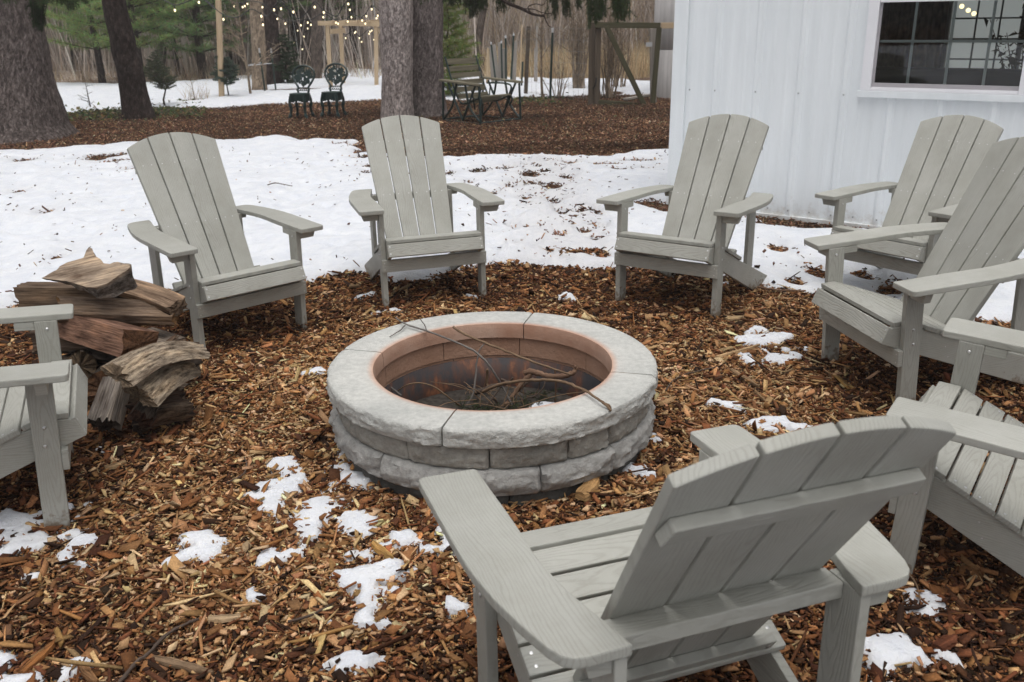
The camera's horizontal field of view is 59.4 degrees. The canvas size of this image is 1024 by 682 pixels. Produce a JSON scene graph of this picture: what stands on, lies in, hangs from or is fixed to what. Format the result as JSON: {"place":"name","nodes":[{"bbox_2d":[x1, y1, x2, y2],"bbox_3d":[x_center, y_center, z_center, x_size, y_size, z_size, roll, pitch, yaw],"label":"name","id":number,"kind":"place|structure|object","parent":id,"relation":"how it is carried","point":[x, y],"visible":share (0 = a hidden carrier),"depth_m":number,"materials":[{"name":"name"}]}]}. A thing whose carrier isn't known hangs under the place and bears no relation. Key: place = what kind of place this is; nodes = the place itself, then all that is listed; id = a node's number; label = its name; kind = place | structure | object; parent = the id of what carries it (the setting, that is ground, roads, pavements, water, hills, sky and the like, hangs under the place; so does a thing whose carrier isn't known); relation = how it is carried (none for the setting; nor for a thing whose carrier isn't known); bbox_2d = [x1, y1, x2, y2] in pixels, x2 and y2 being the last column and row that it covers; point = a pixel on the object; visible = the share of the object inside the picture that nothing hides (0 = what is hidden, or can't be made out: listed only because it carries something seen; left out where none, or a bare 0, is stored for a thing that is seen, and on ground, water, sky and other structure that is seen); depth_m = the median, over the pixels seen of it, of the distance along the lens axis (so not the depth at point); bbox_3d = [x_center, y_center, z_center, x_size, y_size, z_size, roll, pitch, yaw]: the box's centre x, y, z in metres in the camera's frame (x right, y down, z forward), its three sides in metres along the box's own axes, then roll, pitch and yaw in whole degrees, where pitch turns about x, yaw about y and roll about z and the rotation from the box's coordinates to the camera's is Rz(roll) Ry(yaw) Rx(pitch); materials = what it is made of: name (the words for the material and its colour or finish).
{"place":"outdoors","nodes":[
{"label":"outdoors","id":0,"kind":"place"},
{"bbox_2d":[0,0,1023,681],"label":"ground","id":1,"kind":"structure","parent":0,"point":[68,74],"depth_m":4.61,"materials":[{"name":"wood"}]},
{"bbox_2d":[0,0,92,144],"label":"spruce tree","id":2,"kind":"object","parent":1,"relation":"on","point":[32,107],"visible":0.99,"depth_m":12.06,"materials":[{"name":"brown plant"}]},
{"bbox_2d":[45,1,57,70],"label":"bare tree","id":3,"kind":"object","parent":1,"relation":"on","point":[53,67],"visible":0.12,"depth_m":29.98,"materials":[{"name":"brown wood"}]},
{"bbox_2d":[46,1,99,45],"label":"pine tree","id":4,"kind":"object","parent":1,"relation":"on","point":[54,10],"visible":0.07,"depth_m":30.94,"materials":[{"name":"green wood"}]},
{"bbox_2d":[44,0,170,82],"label":"pine tree","id":5,"kind":"object","parent":1,"relation":"on","point":[96,45],"visible":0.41,"depth_m":22.98,"materials":[{"name":"plant"}]},
{"bbox_2d":[102,0,155,120],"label":"spruce tree","id":6,"kind":"object","parent":1,"relation":"on","point":[135,101],"visible":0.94,"depth_m":14.46,"materials":[{"name":"brown plant"}]},
{"bbox_2d":[54,0,212,65],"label":"pine tree","id":7,"kind":"object","parent":1,"relation":"on","point":[131,5],"visible":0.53,"depth_m":23.10,"materials":[{"name":"plant"}]},
{"bbox_2d":[143,49,178,104],"bbox_3d":[-6.480,-4.810,16.501,0.670,1.074,0.633,2,20,9],"label":"spruce","id":8,"kind":"object","parent":1,"relation":"on","point":[167,82],"visible":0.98,"depth_m":16.45,"materials":[{"name":"green plant"}]},
{"bbox_2d":[146,0,190,76],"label":"bare tree","id":9,"kind":"object","parent":1,"relation":"on","point":[183,41],"visible":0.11,"depth_m":26.54,"materials":[{"name":"plant"}]},
{"bbox_2d":[135,0,223,74],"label":"pine tree","id":10,"kind":"object","parent":1,"relation":"on","point":[173,57],"visible":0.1,"depth_m":27.32,"materials":[{"name":"plant"}]},
{"bbox_2d":[126,0,250,79],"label":"pine tree","id":11,"kind":"object","parent":1,"relation":"on","point":[197,34],"visible":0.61,"depth_m":24.15,"materials":[{"name":"plant"}]},
{"bbox_2d":[215,0,224,95],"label":"light post","id":12,"kind":"object","parent":1,"relation":"on","point":[218,6],"visible":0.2,"depth_m":17.95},
{"bbox_2d":[204,0,348,25],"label":"string lights","id":13,"kind":"object","parent":12,"relation":"hanging from","point":[273,9],"visible":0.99,"depth_m":17.34,"materials":[{"name":"white plastic"}]},
{"bbox_2d":[210,55,239,94],"bbox_3d":[-5.841,-5.384,18.337,0.625,0.891,0.692,-10,22,-24],"label":"spruce","id":14,"kind":"object","parent":1,"relation":"on","point":[230,69],"visible":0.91,"depth_m":18.22,"materials":[{"name":"green plant"}]},
{"bbox_2d":[178,0,282,63],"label":"pine tree","id":15,"kind":"object","parent":1,"relation":"on","point":[225,23],"visible":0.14,"depth_m":28.05,"materials":[{"name":"plant"}]},
{"bbox_2d":[239,0,246,74],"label":"forest tree","id":16,"kind":"object","parent":1,"relation":"on","point":[242,64],"visible":0.48,"depth_m":25.45,"materials":[{"name":"plant"}]},
{"bbox_2d":[214,0,282,93],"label":"larch tree","id":17,"kind":"object","parent":1,"relation":"on","point":[243,49],"visible":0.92,"depth_m":18.79,"materials":[{"name":"beige plant"}]},
{"bbox_2d":[249,0,267,89],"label":"forest tree","id":18,"kind":"object","parent":1,"relation":"on","point":[257,33],"visible":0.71,"depth_m":19.99,"materials":[{"name":"beige plant"}]},
{"bbox_2d":[229,0,378,25],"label":"string lights","id":19,"kind":"object","parent":18,"relation":"hanging from","point":[337,22],"visible":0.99,"depth_m":19.72,"materials":[{"name":"white plastic"}]},
{"bbox_2d":[205,0,328,14],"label":"pine tree","id":20,"kind":"object","parent":1,"relation":"on","point":[283,7],"visible":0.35,"depth_m":26.27,"materials":[{"name":"plant"}]},
{"bbox_2d":[53,55,486,82],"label":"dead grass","id":21,"kind":"structure","parent":1,"relation":"on","point":[187,77],"depth_m":24.80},
{"bbox_2d":[263,0,283,84],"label":"forest tree","id":22,"kind":"object","parent":1,"relation":"on","point":[271,27],"visible":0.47,"depth_m":21.26,"materials":[{"name":"plant"}]},
{"bbox_2d":[269,34,305,82],"bbox_3d":[-5.448,-6.804,21.624,1.003,1.327,0.957,-10,22,-23],"label":"spruce","id":23,"kind":"object","parent":1,"relation":"on","point":[285,69],"visible":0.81,"depth_m":21.49,"materials":[{"name":"green plant"}]},
{"bbox_2d":[248,0,352,60],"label":"pine tree","id":24,"kind":"object","parent":1,"relation":"on","point":[295,31],"visible":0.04,"depth_m":30.08,"materials":[{"name":"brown wood"}]},
{"bbox_2d":[288,65,314,117],"bbox_3d":[-3.422,-4.035,14.551,0.407,0.826,0.434,3,20,11],"label":"iron chair","id":25,"kind":"object","parent":1,"relation":"on","point":[304,97],"visible":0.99,"depth_m":14.60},
{"bbox_2d":[297,0,310,69],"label":"forest tree","id":26,"kind":"object","parent":1,"relation":"on","point":[301,12],"visible":0.41,"depth_m":28.20,"materials":[{"name":"brown wood"}]},
{"bbox_2d":[310,0,322,78],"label":"forest tree","id":27,"kind":"object","parent":1,"relation":"on","point":[316,42],"visible":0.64,"depth_m":23.57,"materials":[{"name":"plant"}]},
{"bbox_2d":[65,92,572,121],"bbox_3d":[-3.756,-4.061,15.721,10.357,0.225,5.059,1,20,5],"label":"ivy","id":28,"kind":"object","parent":1,"relation":"on","point":[114,111],"visible":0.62,"depth_m":15.71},
{"bbox_2d":[278,0,367,51],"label":"bare tree","id":29,"kind":"object","parent":1,"relation":"on","point":[335,3],"visible":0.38,"depth_m":28.92,"materials":[{"name":"brown wood"}]},
{"bbox_2d":[277,0,371,68],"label":"pine tree","id":30,"kind":"object","parent":1,"relation":"on","point":[351,4],"visible":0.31,"depth_m":28.82,"materials":[{"name":"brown wood"}]},
{"bbox_2d":[320,63,347,117],"bbox_3d":[-2.915,-4.082,14.632,0.417,0.845,0.445,4,20,13],"label":"iron chair","id":31,"kind":"object","parent":1,"relation":"on","point":[330,94],"visible":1,"depth_m":14.68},
{"bbox_2d":[318,20,379,85],"bbox_3d":[-3.538,-6.729,21.033,1.686,1.486,1.333,-1,20,0],"label":"timber arbor","id":32,"kind":"object","parent":1,"relation":"on","point":[340,30],"visible":0.56,"depth_m":20.50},
{"bbox_2d":[44,0,654,79],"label":"woodland undergrowth","id":33,"kind":"object","parent":1,"relation":"on","point":[105,53],"visible":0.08,"depth_m":27.50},
{"bbox_2d":[56,67,649,112],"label":"snow","id":34,"kind":"structure","parent":1,"relation":"on","point":[353,88],"depth_m":19.10,"materials":[{"name":"snow"}]},
{"bbox_2d":[327,0,378,59],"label":"pine tree","id":35,"kind":"object","parent":1,"relation":"on","point":[354,26],"visible":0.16,"depth_m":32.03,"materials":[{"name":"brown wood"}]},
{"bbox_2d":[0,93,904,295],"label":"leaf litter","id":36,"kind":"object","parent":1,"relation":"on","point":[373,113],"visible":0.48,"depth_m":12.88,"materials":[{"name":"plant"}]},
{"bbox_2d":[443,0,482,95],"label":"pine tree","id":37,"kind":"object","parent":1,"relation":"on","point":[450,51],"visible":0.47,"depth_m":17.55,"materials":[{"name":"plant"}]},
{"bbox_2d":[473,0,487,56],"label":"forest tree","id":38,"kind":"object","parent":1,"relation":"on","point":[480,27],"visible":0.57,"depth_m":25.90,"materials":[{"name":"brown wood"}]},
{"bbox_2d":[439,55,522,124],"bbox_3d":[-0.475,-3.837,13.690,0.900,0.950,0.943,-18,26,-39],"label":"glider seat","id":39,"kind":"object","parent":1,"relation":"on","point":[479,96],"visible":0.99,"depth_m":13.75,"materials":[{"name":"green metal"}]},
{"bbox_2d":[0,282,963,681],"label":"snow patches","id":40,"kind":"object","parent":1,"relation":"on","point":[892,648],"visible":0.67,"depth_m":2.68,"materials":[{"name":"snow"}]},
{"bbox_2d":[326,311,657,508],"bbox_3d":[-0.069,0.232,3.371,1.216,0.340,1.215,-1,20,0],"label":"fire pit","id":41,"kind":"object","parent":1,"relation":"on","point":[406,441],"visible":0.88,"depth_m":3.04,"materials":[{"name":"stone"}]},
{"bbox_2d":[397,382,460,405],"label":"branch","id":42,"kind":"object","parent":41,"relation":"in","point":[447,396],"visible":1,"depth_m":3.48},
{"bbox_2d":[389,317,512,404],"bbox_3d":[-0.271,0.100,3.606,0.568,0.299,0.188,9,22,25],"label":"branch","id":43,"kind":"object","parent":41,"relation":"on","point":[481,357],"visible":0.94,"depth_m":3.56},
{"bbox_2d":[449,385,561,410],"bbox_3d":[-0.013,0.240,3.571,0.470,0.073,0.200,-8,21,-19],"label":"spruce sprig","id":44,"kind":"object","parent":41,"relation":"in","point":[488,408],"visible":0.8,"depth_m":3.56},
{"bbox_2d":[434,380,580,410],"bbox_3d":[-0.010,0.212,3.570,0.628,0.121,0.311,-1,20,0],"label":"branch","id":45,"kind":"object","parent":41,"relation":"in","point":[496,406],"visible":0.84,"depth_m":3.55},
{"bbox_2d":[473,377,545,410],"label":"branch","id":46,"kind":"object","parent":41,"relation":"in","point":[493,398],"visible":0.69,"depth_m":3.61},
{"bbox_2d":[452,326,571,374],"bbox_3d":[-0.025,0.048,3.532,0.528,0.131,0.097,9,22,26],"label":"branch","id":47,"kind":"object","parent":41,"relation":"in","point":[497,347],"visible":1,"depth_m":3.47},
{"bbox_2d":[502,365,578,406],"bbox_3d":[0.115,0.171,3.563,0.302,0.188,0.086,3,20,11],"label":"branch","id":48,"kind":"object","parent":41,"relation":"in","point":[528,373],"visible":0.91,"depth_m":3.54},
{"bbox_2d":[481,378,611,411],"bbox_3d":[0.110,0.202,3.217,0.037,0.228,0.782,-14,23,-32],"label":"branch","id":49,"kind":"object","parent":41,"relation":"in","point":[607,405],"visible":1,"depth_m":3.18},
{"bbox_2d":[492,44,498,81],"bbox_3d":[-0.367,-6.420,21.069,0.178,1.026,0.085,-1,20,0],"label":"fence post","id":50,"kind":"object","parent":1,"relation":"on","point":[495,59],"visible":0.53,"depth_m":20.98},
{"bbox_2d":[378,0,636,118],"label":"spruce tree","id":51,"kind":"object","parent":1,"relation":"on","point":[411,45],"visible":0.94,"depth_m":13.85,"materials":[{"name":"brown plant"}]},
{"bbox_2d":[0,243,1023,681],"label":"wood chip mulch","id":52,"kind":"object","parent":1,"relation":"on","point":[242,351],"visible":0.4,"depth_m":2.88,"materials":[{"name":"wood"}]},
{"bbox_2d":[18,638,57,673],"bbox_3d":[-1.162,0.775,2.211,0.024,0.014,0.124,3,20,12],"label":"wood splinter","id":53,"kind":"object","parent":52,"relation":"on","point":[37,658],"visible":1,"depth_m":2.20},
{"bbox_2d":[0,304,87,528],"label":"adirondack chair","id":54,"kind":"object","parent":52,"relation":"on","point":[43,403],"visible":0.98,"depth_m":2.74,"materials":[{"name":"plastic"}]},
{"bbox_2d":[62,353,71,359],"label":"firewood log","id":55,"kind":"object","parent":52,"relation":"on","point":[66,356],"depth_m":3.74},
{"bbox_2d":[147,327,185,341],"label":"firewood log","id":56,"kind":"object","parent":55,"relation":"on","point":[163,336],"visible":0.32,"depth_m":3.75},
{"bbox_2d":[67,349,99,378],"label":"firewood log","id":57,"kind":"object","parent":52,"relation":"on","point":[86,361],"visible":0.21,"depth_m":3.56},
{"bbox_2d":[79,666,98,681],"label":"wood splinter","id":58,"kind":"object","parent":52,"relation":"on","point":[87,674],"visible":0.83,"depth_m":2.14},
{"bbox_2d":[87,376,129,431],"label":"firewood log","id":59,"kind":"object","parent":52,"relation":"on","point":[107,411],"visible":0.86,"depth_m":3.35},
{"bbox_2d":[117,618,198,681],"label":"fallen stick","id":60,"kind":"object","parent":52,"relation":"on","point":[139,659],"visible":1,"depth_m":2.23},
{"bbox_2d":[128,383,188,401],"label":"firewood log","id":61,"kind":"object","parent":52,"relation":"on","point":[181,387],"visible":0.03,"depth_m":3.64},
{"bbox_2d":[87,363,107,404],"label":"firewood log","id":62,"kind":"object","parent":61,"relation":"on","point":[95,378],"visible":0.12,"depth_m":3.56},
{"bbox_2d":[24,330,85,353],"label":"firewood log","id":63,"kind":"object","parent":62,"relation":"on","point":[69,347],"visible":0.13,"depth_m":3.70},
{"bbox_2d":[58,316,158,356],"bbox_3d":[-1.662,-0.033,3.603,0.678,0.191,0.159,15,25,37],"label":"firewood log","id":64,"kind":"object","parent":63,"relation":"on","point":[115,338],"visible":0.71,"depth_m":3.45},
{"bbox_2d":[13,282,94,306],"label":"firewood log","id":65,"kind":"object","parent":64,"relation":"on","point":[27,294],"visible":0.39,"depth_m":3.66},
{"bbox_2d":[56,296,179,325],"bbox_3d":[-1.617,-0.124,3.685,0.481,0.154,0.121,-5,20,-10],"label":"firewood log","id":66,"kind":"object","parent":64,"relation":"on","point":[136,312],"visible":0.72,"depth_m":3.65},
{"bbox_2d":[42,247,137,298],"bbox_3d":[-1.687,-0.272,3.598,0.325,0.181,0.163,2,20,8],"label":"firewood log","id":67,"kind":"object","parent":66,"relation":"on","point":[90,272],"visible":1,"depth_m":3.57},
{"bbox_2d":[114,279,187,315],"bbox_3d":[-1.526,-0.182,3.759,0.340,0.128,0.128,6,21,20],"label":"firewood log","id":68,"kind":"object","parent":66,"relation":"on","point":[166,301],"visible":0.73,"depth_m":3.72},
{"bbox_2d":[91,350,117,362],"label":"firewood log","id":69,"kind":"object","parent":61,"relation":"on","point":[101,357],"visible":0.13,"depth_m":3.56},
{"bbox_2d":[85,342,202,371],"bbox_3d":[-1.542,0.081,3.762,0.468,0.208,0.149,-12,22,-27],"label":"firewood log","id":70,"kind":"object","parent":61,"relation":"on","point":[197,362],"visible":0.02,"depth_m":3.80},
{"bbox_2d":[125,390,195,432],"bbox_3d":[-1.341,0.276,3.434,0.263,0.126,0.113,-18,26,-40],"label":"firewood log","id":71,"kind":"object","parent":52,"relation":"on","point":[175,407],"visible":0.58,"depth_m":3.42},
{"bbox_2d":[126,387,178,427],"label":"firewood log","id":72,"kind":"object","parent":71,"relation":"on","point":[146,415],"visible":0.38,"depth_m":3.32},
{"bbox_2d":[121,360,200,406],"bbox_3d":[-1.308,0.141,3.378,0.136,0.100,0.313,5,21,15],"label":"firewood log","id":73,"kind":"object","parent":72,"relation":"on","point":[158,387],"visible":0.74,"depth_m":3.31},
{"bbox_2d":[100,340,210,387],"bbox_3d":[-1.309,0.065,3.348,0.163,0.117,0.394,11,23,30],"label":"firewood log","id":74,"kind":"object","parent":73,"relation":"on","point":[133,368],"visible":1,"depth_m":3.26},
{"bbox_2d":[152,655,213,675],"bbox_3d":[-0.798,0.786,2.181,0.176,0.014,0.025,5,21,17],"label":"wood splinter","id":75,"kind":"object","parent":52,"relation":"on","point":[178,664],"visible":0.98,"depth_m":2.17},
{"bbox_2d":[127,132,322,346],"bbox_3d":[-1.518,-0.523,4.536,0.786,0.957,0.915,-18,29,-40],"label":"adirondack chair","id":76,"kind":"object","parent":52,"relation":"on","point":[196,235],"visible":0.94,"depth_m":4.52,"materials":[{"name":"plastic"}]},
{"bbox_2d":[208,613,246,623],"bbox_3d":[-0.744,0.723,2.345,0.099,0.014,0.029,-1,20,0],"label":"wood splinter","id":77,"kind":"object","parent":52,"relation":"on","point":[222,618],"visible":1,"depth_m":2.34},
{"bbox_2d":[288,596,341,622],"bbox_3d":[-0.514,0.710,2.363,0.158,0.010,0.022,-16,25,-36],"label":"fallen stick","id":78,"kind":"object","parent":52,"relation":"on","point":[306,616],"visible":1,"depth_m":2.34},
{"bbox_2d":[371,541,393,558],"bbox_3d":[-0.378,0.614,2.621,0.026,0.025,0.106,-15,24,-34],"label":"wood splinter","id":79,"kind":"object","parent":52,"relation":"on","point":[378,549],"visible":1,"depth_m":2.62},
{"bbox_2d":[349,115,504,306],"bbox_3d":[-0.542,-0.765,5.128,0.786,0.957,0.915,-7,21,-17],"label":"adirondack chair","id":80,"kind":"object","parent":52,"relation":"on","point":[465,247],"visible":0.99,"depth_m":5.17,"materials":[{"name":"plastic"}]},
{"bbox_2d":[575,477,599,501],"bbox_3d":[0.253,0.472,2.921,0.056,0.042,0.142,9,22,26],"label":"wood splinter","id":81,"kind":"object","parent":52,"relation":"on","point":[591,485],"visible":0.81,"depth_m":2.88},
{"bbox_2d":[596,114,772,318],"bbox_3d":[1.006,-0.708,4.842,0.786,0.957,0.915,12,22,33],"label":"adirondack chair","id":82,"kind":"object","parent":52,"relation":"on","point":[710,204],"visible":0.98,"depth_m":4.85,"materials":[{"name":"plastic"}]},
{"bbox_2d":[419,416,956,681],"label":"adirondack chair","id":83,"kind":"object","parent":52,"relation":"on","point":[728,545],"visible":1,"depth_m":1.49,"materials":[{"name":"plastic"}]},
{"bbox_2d":[715,344,759,357],"bbox_3d":[1.043,0.046,4.135,0.279,0.016,0.024,-13,23,-29],"label":"wood splinter","id":84,"kind":"object","parent":52,"relation":"on","point":[737,351],"visible":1,"depth_m":4.13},
{"bbox_2d":[804,137,1023,399],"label":"adirondack chair","id":85,"kind":"object","parent":52,"relation":"on","point":[972,262],"visible":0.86,"depth_m":3.59,"materials":[{"name":"plastic"}]},
{"bbox_2d":[931,634,957,651],"bbox_3d":[1.070,0.741,2.212,0.079,0.014,0.039,-11,22,-27],"label":"wood splinter","id":86,"kind":"object","parent":52,"relation":"on","point":[945,643],"visible":1,"depth_m":2.20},
{"bbox_2d":[886,318,1023,576],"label":"adirondack chair","id":87,"kind":"object","parent":52,"relation":"on","point":[950,469],"visible":0.73,"depth_m":2.41,"materials":[{"name":"plastic"}]},
{"bbox_2d":[0,135,1023,323],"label":"snow","id":88,"kind":"structure","parent":1,"relation":"on","point":[113,190],"depth_m":7.14,"materials":[{"name":"snow"}]},
{"bbox_2d":[512,41,516,79],"bbox_3d":[0.057,-6.456,21.058,0.144,1.086,0.093,-1,20,0],"label":"fence post","id":89,"kind":"object","parent":1,"relation":"on","point":[514,62],"visible":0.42,"depth_m":20.98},
{"bbox_2d":[524,26,530,93],"bbox_3d":[0.295,-5.451,17.731,0.152,1.439,0.077,-1,20,0],"label":"fence post","id":90,"kind":"object","parent":1,"relation":"on","point":[527,60],"visible":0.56,"depth_m":17.66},
{"bbox_2d":[527,28,585,99],"bbox_3d":[0.838,-5.193,16.892,0.003,1.302,2.105,-13,23,-31],"label":"wire fence","id":91,"kind":"object","parent":90,"relation":"attached to","point":[549,39],"visible":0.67,"depth_m":16.88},
{"bbox_2d":[534,48,537,81],"bbox_3d":[0.558,-6.394,21.084,0.102,0.935,0.085,-1,20,0],"label":"fence post","id":92,"kind":"object","parent":1,"relation":"on","point":[535,63],"visible":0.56,"depth_m":21.01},
{"bbox_2d":[526,0,550,98],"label":"sapling","id":93,"kind":"object","parent":1,"relation":"on","point":[541,57],"visible":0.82,"depth_m":16.98,"materials":[{"name":"beige plant"}]},
{"bbox_2d":[549,28,553,97],"bbox_3d":[0.740,-5.165,16.950,0.094,1.415,0.042,-1,20,0],"label":"fence stake","id":94,"kind":"object","parent":1,"relation":"on","point":[551,64],"visible":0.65,"depth_m":16.90,"materials":[{"name":"green paint"}]},
{"bbox_2d":[533,50,572,96],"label":"bare shrub","id":95,"kind":"object","parent":1,"relation":"on","point":[561,85],"visible":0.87,"depth_m":17.54,"materials":[{"name":"beige plant"}]},
{"bbox_2d":[454,0,654,58],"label":"woodland undergrowth","id":96,"kind":"object","parent":1,"relation":"on","point":[644,7],"visible":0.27,"depth_m":27.30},
{"bbox_2d":[473,39,649,78],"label":"dry reeds","id":97,"kind":"object","parent":1,"relation":"on","point":[639,66],"visible":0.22,"depth_m":23.18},
{"bbox_2d":[550,0,592,87],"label":"bare shrub","id":98,"kind":"object","parent":1,"relation":"on","point":[577,56],"visible":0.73,"depth_m":18.69,"materials":[{"name":"beige plant"}]},
{"bbox_2d":[583,0,633,97],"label":"bare shrub","id":99,"kind":"object","parent":1,"relation":"on","point":[610,54],"visible":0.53,"depth_m":17.00,"materials":[{"name":"beige plant"}]},
{"bbox_2d":[603,15,640,86],"bbox_3d":[2.200,-6.165,18.993,1.109,1.676,0.887,-13,23,-29],"label":"bare shrub","id":100,"kind":"object","parent":1,"relation":"on","point":[621,78],"visible":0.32,"depth_m":19.02,"materials":[{"name":"beige plant"}]},
{"bbox_2d":[588,22,673,104],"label":"garden gate","id":101,"kind":"structure","parent":1,"relation":"on","point":[594,58],"depth_m":15.70,"materials":[{"name":"brown wood"}]},
{"bbox_2d":[654,0,674,97],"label":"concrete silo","id":102,"kind":"object","parent":1,"relation":"on","point":[664,10],"visible":0.17,"depth_m":16.71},
{"bbox_2d":[666,0,1023,228],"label":"metal building","id":103,"kind":"structure","parent":1,"relation":"on","point":[797,77],"depth_m":6.52,"materials":[{"name":"white metal"}]},
{"bbox_2d":[876,1,949,67],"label":"window pane","id":104,"kind":"structure","parent":103,"relation":"hanging from","point":[898,20],"depth_m":7.94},
{"bbox_2d":[856,0,1023,102],"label":"window","id":105,"kind":"structure","parent":103,"relation":"in","point":[1014,94],"depth_m":5.98,"materials":[{"name":"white glass"}]},
{"bbox_2d":[874,67,1021,85],"bbox_3d":[4.032,-1.748,7.417,2.400,0.980,0.900,13,24,33],"label":"sofa","id":106,"kind":"object","parent":103,"relation":"in","point":[968,76],"visible":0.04,"depth_m":7.14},
{"bbox_2d":[945,0,1023,68],"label":"window","id":107,"kind":"structure","parent":103,"relation":"in","point":[967,26],"depth_m":9.21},
{"bbox_2d":[983,3,1023,68],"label":"house plant","id":108,"kind":"object","parent":103,"relation":"in","point":[1013,62],"visible":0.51,"depth_m":8.31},
{"bbox_2d":[815,115,1003,274],"bbox_3d":[2.259,-0.735,4.981,0.915,0.957,0.786,-16,25,-36],"label":"adirondack chair","id":109,"kind":"object","parent":1,"relation":"on","point":[947,154],"visible":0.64,"depth_m":4.99,"materials":[{"name":"plastic"}]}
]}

